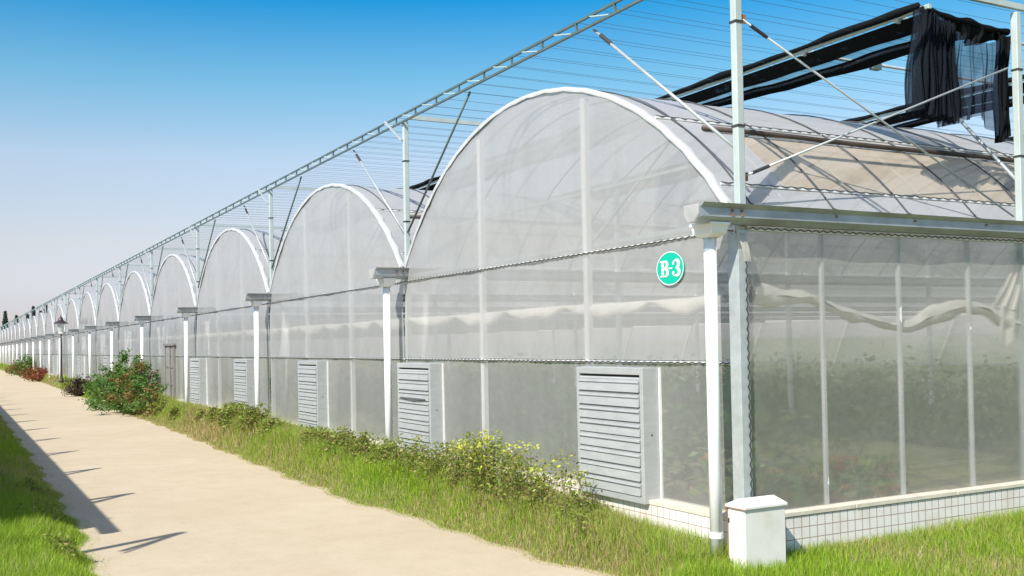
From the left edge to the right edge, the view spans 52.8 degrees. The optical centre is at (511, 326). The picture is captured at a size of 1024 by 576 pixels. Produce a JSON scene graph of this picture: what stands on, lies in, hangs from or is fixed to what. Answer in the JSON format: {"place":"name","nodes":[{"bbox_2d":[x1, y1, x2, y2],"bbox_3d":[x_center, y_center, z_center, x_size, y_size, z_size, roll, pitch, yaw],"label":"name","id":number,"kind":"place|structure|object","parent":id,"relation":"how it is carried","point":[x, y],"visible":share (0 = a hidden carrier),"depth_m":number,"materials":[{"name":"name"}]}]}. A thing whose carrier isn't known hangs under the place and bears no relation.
{"place":"outdoors","nodes":[
{"label":"outdoors","id":0,"kind":"place"},
{"bbox_2d":[0,415,111,575],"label":"roadside grass","id":1,"kind":"structure","parent":0,"point":[24,551],"depth_m":12.12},
{"bbox_2d":[0,370,614,575],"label":"road","id":2,"kind":"structure","parent":0,"point":[148,498],"depth_m":13.79,"materials":[{"name":"concrete"}]},
{"bbox_2d":[0,363,727,575],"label":"verge grass","id":3,"kind":"structure","parent":0,"point":[656,549],"depth_m":12.64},
{"bbox_2d":[0,357,1017,575],"bbox_3d":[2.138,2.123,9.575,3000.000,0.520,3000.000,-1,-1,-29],"label":"ground","id":4,"kind":"structure","parent":0,"point":[676,467],"depth_m":15.25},
{"bbox_2d":[1,329,5,363],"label":"greenhouse span","id":5,"kind":"object","parent":4,"relation":"on","point":[4,336],"visible":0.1,"depth_m":138.84,"materials":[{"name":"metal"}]},
{"bbox_2d":[2,311,8,329],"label":"conifer tree","id":6,"kind":"object","parent":4,"relation":"on","point":[5,319],"visible":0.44,"depth_m":241.86,"materials":[{"name":"green plant"}]},
{"bbox_2d":[6,326,11,363],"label":"greenhouse span","id":7,"kind":"object","parent":4,"relation":"on","point":[10,333],"visible":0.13,"depth_m":124.97,"materials":[{"name":"metal"}]},
{"bbox_2d":[7,354,35,375],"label":"bush","id":8,"kind":"object","parent":4,"relation":"on","point":[28,363],"visible":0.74,"depth_m":87.74,"materials":[{"name":"green plant"}]},
{"bbox_2d":[11,473,50,494],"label":"weed shrub","id":9,"kind":"object","parent":4,"relation":"on","point":[33,484],"visible":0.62,"depth_m":15.41,"materials":[{"name":"green plant"}]},
{"bbox_2d":[19,365,48,380],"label":"bush","id":10,"kind":"object","parent":4,"relation":"on","point":[38,375],"visible":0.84,"depth_m":76.42,"materials":[{"name":"red plant"}]},
{"bbox_2d":[16,497,71,521],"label":"weed shrub","id":11,"kind":"object","parent":4,"relation":"on","point":[50,504],"visible":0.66,"depth_m":12.82,"materials":[{"name":"green plant"}]},
{"bbox_2d":[18,321,78,361],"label":"greenhouse span","id":12,"kind":"object","parent":4,"relation":"on","point":[22,332],"visible":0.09,"depth_m":104.14,"materials":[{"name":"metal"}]},
{"bbox_2d":[53,315,68,382],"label":"street lamp","id":13,"kind":"object","parent":4,"relation":"on","point":[60,322],"visible":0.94,"depth_m":60.66,"materials":[{"name":"grey"}]},
{"bbox_2d":[38,531,89,560],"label":"weed shrub","id":14,"kind":"object","parent":4,"relation":"on","point":[59,540],"visible":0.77,"depth_m":10.73,"materials":[{"name":"green plant"}]},
{"bbox_2d":[60,373,92,396],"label":"bush","id":15,"kind":"object","parent":4,"relation":"on","point":[75,388],"visible":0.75,"depth_m":50.67,"materials":[{"name":"brown plant"}]},
{"bbox_2d":[78,348,167,415],"bbox_3d":[-14.294,1.967,36.953,2.568,2.380,10.849,-1,-1,-29],"label":"bush","id":16,"kind":"object","parent":4,"relation":"on","point":[132,389],"visible":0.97,"depth_m":35.74,"materials":[{"name":"green plant"}]},
{"bbox_2d":[3,328,269,363],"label":"greenhouse span","id":17,"kind":"object","parent":4,"relation":"on","point":[7,335],"visible":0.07,"depth_m":131.59,"materials":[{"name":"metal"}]},
{"bbox_2d":[10,325,269,364],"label":"greenhouse span","id":18,"kind":"object","parent":4,"relation":"on","point":[14,334],"visible":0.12,"depth_m":117.42,"materials":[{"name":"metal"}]},
{"bbox_2d":[146,398,170,410],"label":"weed shrub","id":19,"kind":"object","parent":4,"relation":"on","point":[158,405],"visible":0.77,"depth_m":32.35,"materials":[{"name":"green plant"}]},
{"bbox_2d":[166,406,179,419],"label":"weed shrub","id":20,"kind":"object","parent":4,"relation":"on","point":[174,413],"visible":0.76,"depth_m":29.68,"materials":[{"name":"green plant"}]},
{"bbox_2d":[78,292,269,380],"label":"greenhouse span","id":21,"kind":"object","parent":4,"relation":"on","point":[87,318],"visible":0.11,"depth_m":54.77,"materials":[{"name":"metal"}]},
{"bbox_2d":[77,356,83,379],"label":"fan box","id":22,"kind":"object","parent":21,"relation":"on","point":[80,362],"visible":0.64,"depth_m":56.41,"materials":[{"name":"grey"}]},
{"bbox_2d":[87,329,91,381],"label":"downpipe","id":23,"kind":"object","parent":21,"relation":"attached to","point":[89,333],"visible":0.81,"depth_m":51.55,"materials":[{"name":"white plastic"}]},
{"bbox_2d":[96,283,269,378],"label":"greenhouse span","id":24,"kind":"object","parent":4,"relation":"on","point":[107,316],"visible":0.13,"depth_m":47.93,"materials":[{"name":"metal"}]},
{"bbox_2d":[103,356,110,373],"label":"fan box","id":25,"kind":"object","parent":24,"relation":"on","point":[107,360],"visible":0.38,"depth_m":46.76,"materials":[{"name":"grey"}]},
{"bbox_2d":[109,325,114,370],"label":"downpipe","id":26,"kind":"object","parent":24,"relation":"attached to","point":[111,327],"visible":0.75,"depth_m":44.53,"materials":[{"name":"white plastic"}]},
{"bbox_2d":[193,408,205,420],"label":"weed shrub","id":27,"kind":"object","parent":4,"relation":"on","point":[199,413],"visible":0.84,"depth_m":26.96,"materials":[{"name":"green plant"}]},
{"bbox_2d":[14,323,404,364],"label":"greenhouse span","id":28,"kind":"object","parent":4,"relation":"on","point":[17,332],"visible":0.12,"depth_m":110.57,"materials":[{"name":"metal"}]},
{"bbox_2d":[203,405,219,422],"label":"weed shrub","id":29,"kind":"object","parent":4,"relation":"on","point":[211,411],"visible":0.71,"depth_m":25.20,"materials":[{"name":"green plant"}]},
{"bbox_2d":[23,319,404,359],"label":"greenhouse span","id":30,"kind":"object","parent":4,"relation":"on","point":[27,330],"visible":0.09,"depth_m":96.44,"materials":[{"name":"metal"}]},
{"bbox_2d":[29,316,404,367],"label":"greenhouse span","id":31,"kind":"object","parent":4,"relation":"on","point":[33,334],"visible":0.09,"depth_m":89.54,"materials":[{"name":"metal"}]},
{"bbox_2d":[36,313,404,367],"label":"greenhouse span","id":32,"kind":"object","parent":4,"relation":"on","point":[41,328],"visible":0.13,"depth_m":82.78,"materials":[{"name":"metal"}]},
{"bbox_2d":[44,309,404,374],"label":"greenhouse span","id":33,"kind":"object","parent":4,"relation":"on","point":[49,326],"visible":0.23,"depth_m":75.50,"materials":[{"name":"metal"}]},
{"bbox_2d":[210,402,242,428],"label":"weed shrub","id":34,"kind":"object","parent":4,"relation":"on","point":[224,415],"visible":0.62,"depth_m":23.57,"materials":[{"name":"green plant"}]},
{"bbox_2d":[52,304,404,375],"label":"greenhouse span","id":35,"kind":"object","parent":4,"relation":"on","point":[59,311],"visible":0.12,"depth_m":68.97,"materials":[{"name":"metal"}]},
{"bbox_2d":[52,355,57,375],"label":"fan box","id":36,"kind":"object","parent":35,"relation":"on","point":[55,364],"visible":0.87,"depth_m":70.46,"materials":[{"name":"grey"}]},
{"bbox_2d":[65,299,404,377],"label":"greenhouse span","id":37,"kind":"object","parent":4,"relation":"on","point":[72,317],"visible":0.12,"depth_m":61.68,"materials":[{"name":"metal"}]},
{"bbox_2d":[68,356,71,377],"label":"fan box","id":38,"kind":"object","parent":37,"relation":"on","point":[70,366],"visible":0.68,"depth_m":61.09,"materials":[{"name":"grey"}]},
{"bbox_2d":[71,332,74,377],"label":"downpipe","id":39,"kind":"object","parent":37,"relation":"attached to","point":[73,367],"visible":0.81,"depth_m":58.57,"materials":[{"name":"white plastic"}]},
{"bbox_2d":[226,401,273,430],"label":"weed shrub","id":40,"kind":"object","parent":4,"relation":"on","point":[248,415],"visible":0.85,"depth_m":22.09,"materials":[{"name":"green plant"}]},
{"bbox_2d":[119,271,404,383],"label":"greenhouse span","id":41,"kind":"object","parent":4,"relation":"on","point":[135,306],"visible":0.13,"depth_m":40.71,"materials":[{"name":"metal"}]},
{"bbox_2d":[138,320,145,375],"bbox_3d":[-13.458,1.414,37.548,0.224,3.252,0.324,-1,-1,-29],"label":"downpipe","id":42,"kind":"object","parent":41,"relation":"attached to","point":[141,322],"visible":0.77,"depth_m":37.52,"materials":[{"name":"white plastic"}]},
{"bbox_2d":[256,416,291,435],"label":"weed shrub","id":43,"kind":"object","parent":4,"relation":"on","point":[272,421],"visible":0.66,"depth_m":20.88,"materials":[{"name":"green plant"}]},
{"bbox_2d":[150,254,404,401],"bbox_3d":[7.814,0.093,44.472,44.595,5.357,8.250,-1,-1,-29],"label":"greenhouse span","id":44,"kind":"object","parent":4,"relation":"on","point":[175,292],"visible":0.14,"depth_m":33.70,"materials":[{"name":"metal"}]},
{"bbox_2d":[163,343,175,398],"bbox_3d":[-11.364,1.513,34.272,0.120,1.870,1.890,-1,-1,-29],"label":"door","id":45,"kind":"structure","parent":44,"relation":"in","point":[168,366],"depth_m":34.22,"materials":[{"name":"metal"}]},
{"bbox_2d":[181,313,190,402],"bbox_3d":[-9.632,1.230,30.524,0.224,3.252,0.324,-1,-1,-29],"label":"downpipe","id":46,"kind":"object","parent":44,"relation":"attached to","point":[185,316],"visible":0.76,"depth_m":30.48,"materials":[{"name":"white plastic"}]},
{"bbox_2d":[196,228,404,417],"bbox_3d":[11.640,-0.090,37.449,44.595,5.357,8.250,-1,-1,-29],"label":"greenhouse span","id":47,"kind":"object","parent":4,"relation":"on","point":[236,272],"visible":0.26,"depth_m":26.78,"materials":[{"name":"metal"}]},
{"bbox_2d":[190,358,207,405],"bbox_3d":[-9.119,1.633,29.985,0.246,1.400,1.288,-1,-1,-29],"label":"fan box","id":48,"kind":"object","parent":47,"relation":"on","point":[198,382],"visible":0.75,"depth_m":29.48,"materials":[{"name":"grey"}]},
{"bbox_2d":[233,359,254,407],"bbox_3d":[-6.561,1.511,25.288,0.246,1.400,1.288,-1,-1,-29],"label":"fan box","id":49,"kind":"object","parent":47,"relation":"on","point":[244,380],"visible":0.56,"depth_m":24.83,"materials":[{"name":"grey"}]},
{"bbox_2d":[250,301,262,413],"bbox_3d":[-5.805,1.047,23.501,0.224,3.252,0.324,-1,-1,-29],"label":"downpipe","id":50,"kind":"object","parent":47,"relation":"attached to","point":[256,305],"visible":0.81,"depth_m":23.46,"materials":[{"name":"white plastic"}]},
{"bbox_2d":[296,424,330,447],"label":"weed shrub","id":51,"kind":"object","parent":4,"relation":"on","point":[314,432],"visible":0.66,"depth_m":18.32,"materials":[{"name":"green plant"}]},
{"bbox_2d":[312,425,358,453],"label":"weed shrub","id":52,"kind":"object","parent":4,"relation":"on","point":[331,438],"visible":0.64,"depth_m":17.23,"materials":[{"name":"green plant"}]},
{"bbox_2d":[331,429,379,459],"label":"weed shrub","id":53,"kind":"object","parent":4,"relation":"on","point":[362,444],"visible":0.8,"depth_m":16.31,"materials":[{"name":"green plant"}]},
{"bbox_2d":[362,433,403,466],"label":"weed shrub","id":54,"kind":"object","parent":4,"relation":"on","point":[384,444],"visible":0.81,"depth_m":15.37,"materials":[{"name":"green plant"}]},
{"bbox_2d":[269,183,505,446],"bbox_3d":[15.466,-0.273,30.426,44.595,5.357,8.250,-1,-1,-29],"label":"greenhouse span","id":55,"kind":"object","parent":4,"relation":"on","point":[348,241],"visible":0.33,"depth_m":19.26,"materials":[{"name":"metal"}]},
{"bbox_2d":[298,360,328,429],"bbox_3d":[-3.968,1.386,20.530,0.246,1.400,1.288,-1,-1,-29],"label":"fan box","id":56,"kind":"object","parent":55,"relation":"on","point":[313,408],"visible":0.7,"depth_m":20.14,"materials":[{"name":"grey"}]},
{"bbox_2d":[376,278,396,450],"bbox_3d":[-1.979,0.864,16.478,0.224,3.252,0.324,-1,-1,-29],"label":"downpipe","id":57,"kind":"object","parent":55,"relation":"attached to","point":[386,284],"visible":0.89,"depth_m":16.43,"materials":[{"name":"white plastic"}]},
{"bbox_2d":[371,435,428,476],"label":"weed shrub","id":58,"kind":"object","parent":4,"relation":"on","point":[410,455],"visible":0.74,"depth_m":14.60,"materials":[{"name":"green plant"}]},
{"bbox_2d":[404,440,467,479],"bbox_3d":[-0.960,1.811,13.903,0.771,0.567,0.976,0,-1,-42],"label":"weed shrub","id":59,"kind":"object","parent":4,"relation":"on","point":[427,464],"visible":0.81,"depth_m":13.90,"materials":[{"name":"green plant"}]},
{"bbox_2d":[423,437,492,487],"bbox_3d":[-0.616,1.732,13.317,0.990,0.706,1.065,-1,-1,20],"label":"weed shrub","id":60,"kind":"object","parent":4,"relation":"on","point":[453,462],"visible":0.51,"depth_m":13.29,"materials":[{"name":"green plant"}]},
{"bbox_2d":[440,430,518,495],"bbox_3d":[-0.382,1.666,12.660,0.848,0.811,1.034,-1,-1,-29],"label":"weed shrub","id":61,"kind":"object","parent":4,"relation":"on","point":[481,461],"visible":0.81,"depth_m":12.62,"materials":[{"name":"green plant"}]},
{"bbox_2d":[478,433,555,504],"bbox_3d":[-0.015,1.687,12.126,0.969,0.815,1.091,-1,-1,22],"label":"weed shrub","id":62,"kind":"object","parent":4,"relation":"on","point":[512,470],"visible":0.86,"depth_m":12.05,"materials":[{"name":"green plant"}]},
{"bbox_2d":[507,452,566,512],"bbox_3d":[0.440,1.746,11.720,0.851,0.656,0.788,-1,-1,-29],"label":"weed shrub","id":63,"kind":"object","parent":4,"relation":"on","point":[541,481],"visible":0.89,"depth_m":11.61,"materials":[{"name":"green plant"}]},
{"bbox_2d":[531,449,613,522],"bbox_3d":[0.691,1.706,11.056,0.900,0.785,0.771,-1,-1,-29],"label":"weed shrub","id":64,"kind":"object","parent":4,"relation":"on","point":[573,492],"visible":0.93,"depth_m":11.03,"materials":[{"name":"green plant"}]},
{"bbox_2d":[559,502,609,536],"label":"weed shrub","id":65,"kind":"object","parent":4,"relation":"on","point":[575,512],"visible":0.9,"depth_m":10.58,"materials":[{"name":"green plant"}]},
{"bbox_2d":[260,87,1023,557],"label":"greenhouse span","id":66,"kind":"object","parent":4,"relation":"on","point":[870,305],"visible":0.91,"depth_m":11.00,"materials":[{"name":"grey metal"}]},
{"bbox_2d":[397,362,444,456],"bbox_3d":[-1.417,1.264,15.841,0.253,1.400,1.288,-1,-1,-29],"label":"fan box","id":67,"kind":"object","parent":66,"relation":"on","point":[421,410],"visible":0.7,"depth_m":15.52,"materials":[{"name":"grey"}]},
{"bbox_2d":[576,366,663,504],"bbox_3d":[1.137,1.142,11.159,0.246,1.400,1.288,-1,-1,-29],"label":"fan box","id":68,"kind":"object","parent":66,"relation":"on","point":[619,428],"visible":0.94,"depth_m":10.90,"materials":[{"name":"metal"}]},
{"bbox_2d":[593,0,745,232],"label":"frame post","id":69,"kind":"object","parent":66,"relation":"attached to","point":[737,145],"visible":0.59,"depth_m":9.65,"materials":[{"name":"metal"}]},
{"bbox_2d":[0,0,643,327],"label":"shade truss","id":70,"kind":"object","parent":69,"relation":"attached to","point":[577,31],"visible":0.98,"depth_m":15.82,"materials":[{"name":"metal"}]},
{"bbox_2d":[535,56,910,106],"bbox_3d":[19.586,-3.591,23.467,44.000,0.003,0.004,-1,-1,-29],"label":"shade wire","id":71,"kind":"object","parent":70,"relation":"attached to","point":[708,79],"visible":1,"depth_m":14.05,"materials":[{"name":"grey"}]},
{"bbox_2d":[558,46,900,94],"bbox_3d":[19.825,-3.603,23.028,44.000,0.003,0.004,-1,-1,-29],"label":"shade wire","id":72,"kind":"object","parent":70,"relation":"attached to","point":[714,68],"visible":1,"depth_m":13.49,"materials":[{"name":"grey"}]},
{"bbox_2d":[482,74,988,135],"bbox_3d":[18.899,-3.671,24.724,44.000,0.003,0.004,-1,-1,-29],"label":"shade wire","id":73,"kind":"object","parent":70,"relation":"attached to","point":[706,101],"visible":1,"depth_m":15.58,"materials":[{"name":"grey"}]},
{"bbox_2d":[573,37,907,86],"bbox_3d":[19.856,-3.716,22.969,44.000,0.003,0.004,-1,-1,-29],"label":"shade wire","id":74,"kind":"object","parent":70,"relation":"attached to","point":[717,58],"visible":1,"depth_m":13.45,"materials":[{"name":"grey"}]},
{"bbox_2d":[518,66,983,125],"bbox_3d":[19.346,-3.580,23.906,44.000,0.003,0.004,-1,-1,-29],"label":"shade wire","id":75,"kind":"object","parent":70,"relation":"attached to","point":[730,93],"visible":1,"depth_m":14.63,"materials":[{"name":"grey"}]},
{"bbox_2d":[499,75,1011,137],"bbox_3d":[19.107,-3.568,24.345,44.000,0.003,0.004,-1,-1,-29],"label":"shade wire","id":76,"kind":"object","parent":70,"relation":"attached to","point":[706,100],"visible":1,"depth_m":15.34,"materials":[{"name":"grey"}]},
{"bbox_2d":[499,65,1012,130],"bbox_3d":[19.139,-3.682,24.285,44.000,0.003,0.004,-1,-1,-29],"label":"shade wire","id":77,"kind":"object","parent":70,"relation":"attached to","point":[680,88],"visible":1,"depth_m":15.00,"materials":[{"name":"grey"}]},
{"bbox_2d":[520,56,1011,121],"bbox_3d":[19.378,-3.693,23.847,44.000,0.003,0.004,-1,-1,-29],"label":"shade wire","id":78,"kind":"object","parent":70,"relation":"attached to","point":[694,79],"visible":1,"depth_m":14.48,"materials":[{"name":"grey"}]},
{"bbox_2d":[745,67,1007,180],"bbox_3d":[3.853,-2.139,10.635,3.951,1.508,0.033,-1,-1,-29],"label":"tie rod","id":79,"kind":"object","parent":69,"relation":"attached to","point":[747,174],"visible":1,"depth_m":10.44,"materials":[{"name":"grey metal"}]},
{"bbox_2d":[742,14,1013,216],"bbox_3d":[3.866,-2.075,10.613,3.954,1.751,0.033,-1,-1,-29],"label":"tie rod","id":80,"kind":"object","parent":69,"relation":"attached to","point":[758,31],"visible":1,"depth_m":10.44,"materials":[{"name":"grey metal"}]},
{"bbox_2d":[657,251,684,285],"bbox_3d":[1.603,-0.586,10.454,0.009,0.350,0.456,-1,-1,-29],"label":"round sign","id":81,"kind":"object","parent":66,"relation":"attached to","point":[670,268],"visible":1,"depth_m":10.45,"materials":[{"name":"teal"}]},
{"bbox_2d":[689,221,729,555],"bbox_3d":[1.847,0.680,9.455,0.224,3.252,0.324,-1,-1,-29],"label":"downpipe","id":82,"kind":"object","parent":66,"relation":"attached to","point":[710,232],"visible":1,"depth_m":9.41,"materials":[{"name":"white plastic"}]},
{"bbox_2d":[1010,12,1023,279],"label":"frame post","id":83,"kind":"object","parent":66,"relation":"attached to","point":[1017,83],"visible":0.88,"depth_m":11.61,"materials":[{"name":"metal"}]},
{"bbox_2d":[914,70,1014,180],"bbox_3d":[5.606,-2.538,12.839,0.041,1.881,2.146,-1,-1,-9],"label":"tie rod","id":84,"kind":"object","parent":83,"relation":"attached to","point":[988,150],"visible":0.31,"depth_m":12.32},
{"bbox_2d":[969,0,1023,11],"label":"frame purlin","id":85,"kind":"object","parent":83,"relation":"on","point":[1009,5],"depth_m":11.55,"materials":[{"name":"paint"}]},
{"bbox_2d":[724,495,787,573],"bbox_3d":[2.194,1.877,9.236,0.506,0.699,0.266,-1,-1,-29],"label":"utility cabinet","id":86,"kind":"object","parent":4,"relation":"on","point":[755,528],"visible":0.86,"depth_m":9.13,"materials":[{"name":"metal"}]},
{"bbox_2d":[0,0,1023,330],"label":"sky","id":87,"kind":"structure","parent":0,"point":[125,125],"materials":[{"name":"blue"}]},
{"bbox_2d":[653,505,1023,575],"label":"lawn grass","id":88,"kind":"structure","parent":0,"point":[994,542],"depth_m":9.30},
{"bbox_2d":[842,74,1023,127],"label":"shade net","id":89,"kind":"object","parent":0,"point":[901,117],"visible":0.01,"depth_m":16.73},
{"bbox_2d":[800,50,1011,85],"bbox_3d":[6.502,-3.446,14.490,6.530,0.122,0.083,-1,-1,-29],"label":"drive shaft","id":90,"kind":"object","parent":89,"relation":"attached to","point":[878,67],"visible":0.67,"depth_m":13.54,"materials":[{"name":"paint"}]},
{"bbox_2d":[409,2,942,190],"bbox_3d":[-2.059,-3.118,24.615,1.366,0.250,29.821,-1,-1,-29],"label":"shade net","id":91,"kind":"object","parent":90,"relation":"attached to","point":[873,38],"visible":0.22,"depth_m":13.12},
{"bbox_2d":[904,6,1010,142],"bbox_3d":[5.066,-2.823,11.669,1.621,1.401,0.311,-1,-1,-29],"label":"hanging net","id":92,"kind":"object","parent":91,"relation":"hanging from","point":[964,53],"visible":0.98,"depth_m":11.60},
{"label":"soil","id":93,"kind":"structure","parent":0,"visible":0},
{"bbox_2d":[91,277,102,355],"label":"frame post","id":94,"kind":"object","parent":93,"relation":"on","point":[96,304],"visible":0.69,"depth_m":51.79,"materials":[{"name":"metal"}]},
{"bbox_2d":[112,264,127,311],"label":"frame post","id":95,"kind":"object","parent":93,"relation":"on","point":[119,299],"visible":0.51,"depth_m":44.76,"materials":[{"name":"metal"}]},
{"bbox_2d":[140,246,163,302],"bbox_3d":[-13.222,-0.008,37.714,0.234,5.692,4.819,-1,-1,-29],"label":"frame post","id":96,"kind":"object","parent":93,"relation":"on","point":[151,268],"visible":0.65,"depth_m":37.75,"materials":[{"name":"metal"}]},
{"bbox_2d":[154,248,209,250],"bbox_3d":[6.102,-3.049,48.320,43.860,0.065,0.050,-1,-1,-29],"label":"frame purlin","id":97,"kind":"object","parent":96,"relation":"attached to","point":[180,249],"depth_m":38.22,"materials":[{"name":"paint"}]},
{"bbox_2d":[181,220,215,313],"bbox_3d":[-9.395,-0.192,30.690,0.234,5.692,4.819,-1,-1,-29],"label":"frame post","id":98,"kind":"object","parent":93,"relation":"on","point":[198,276],"visible":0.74,"depth_m":30.72,"materials":[{"name":"metal"}]},
{"bbox_2d":[243,176,301,356],"bbox_3d":[-5.569,-0.375,23.667,0.234,5.692,4.819,-1,-1,-29],"label":"frame post","id":99,"kind":"object","parent":93,"relation":"on","point":[272,259],"visible":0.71,"depth_m":23.69,"materials":[{"name":"metal"}]},
{"bbox_2d":[353,91,470,360],"bbox_3d":[-1.743,-0.559,16.644,0.234,5.692,4.819,-1,-1,-29],"label":"frame post","id":100,"kind":"object","parent":93,"relation":"on","point":[406,201],"visible":0.69,"depth_m":16.67,"materials":[{"name":"metal"}]},
{"bbox_2d":[270,356,733,502],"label":"crop rows","id":101,"kind":"object","parent":93,"relation":"on","point":[684,390],"visible":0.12,"depth_m":19.36,"materials":[{"name":"green plant"}]},
{"bbox_2d":[574,359,577,399],"bbox_3d":[1.693,-0.411,27.624,0.094,5.610,0.094,-1,-1,-29],"label":"frame post","id":102,"kind":"object","parent":93,"relation":"on","point":[575,363],"depth_m":27.57,"materials":[{"name":"metal"}]},
{"bbox_2d":[273,185,317,190],"bbox_3d":[13.754,-3.415,34.274,43.860,0.065,0.050,-1,-1,-29],"label":"frame purlin","id":103,"kind":"object","parent":102,"relation":"on","point":[300,188],"visible":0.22,"depth_m":24.01,"materials":[{"name":"paint"}]},
{"bbox_2d":[687,448,731,508],"bbox_3d":[2.106,1.679,10.851,0.602,0.890,0.451,-1,-1,-29],"label":"crop plant","id":104,"kind":"object","parent":93,"relation":"on","point":[696,491],"visible":0.51,"depth_m":10.80,"materials":[{"name":"green plant"}]},
{"bbox_3d":[9.119,-0.632,22.563,0.094,5.610,0.094,-1,-1,-29],"label":"frame post","id":105,"kind":"object","parent":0,"visible":0},
{"bbox_2d":[408,116,482,125],"bbox_3d":[17.580,-3.599,27.250,43.860,0.065,0.050,-1,-1,-29],"label":"frame purlin","id":106,"kind":"object","parent":105,"relation":"on","point":[446,120],"visible":0.2,"depth_m":17.05,"materials":[{"name":"paint"}]},
{"bbox_3d":[-5.733,-0.190,32.685,0.094,5.610,0.094,-1,-1,-29],"label":"frame post","id":107,"kind":"object","parent":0,"visible":0},
{"bbox_2d":[201,224,287,228],"bbox_3d":[9.928,-3.232,41.297,43.860,0.065,0.050,-1,-1,-29],"label":"frame purlin","id":108,"kind":"object","parent":107,"relation":"on","point":[241,226],"visible":0.22,"depth_m":31.40,"materials":[{"name":"paint"}]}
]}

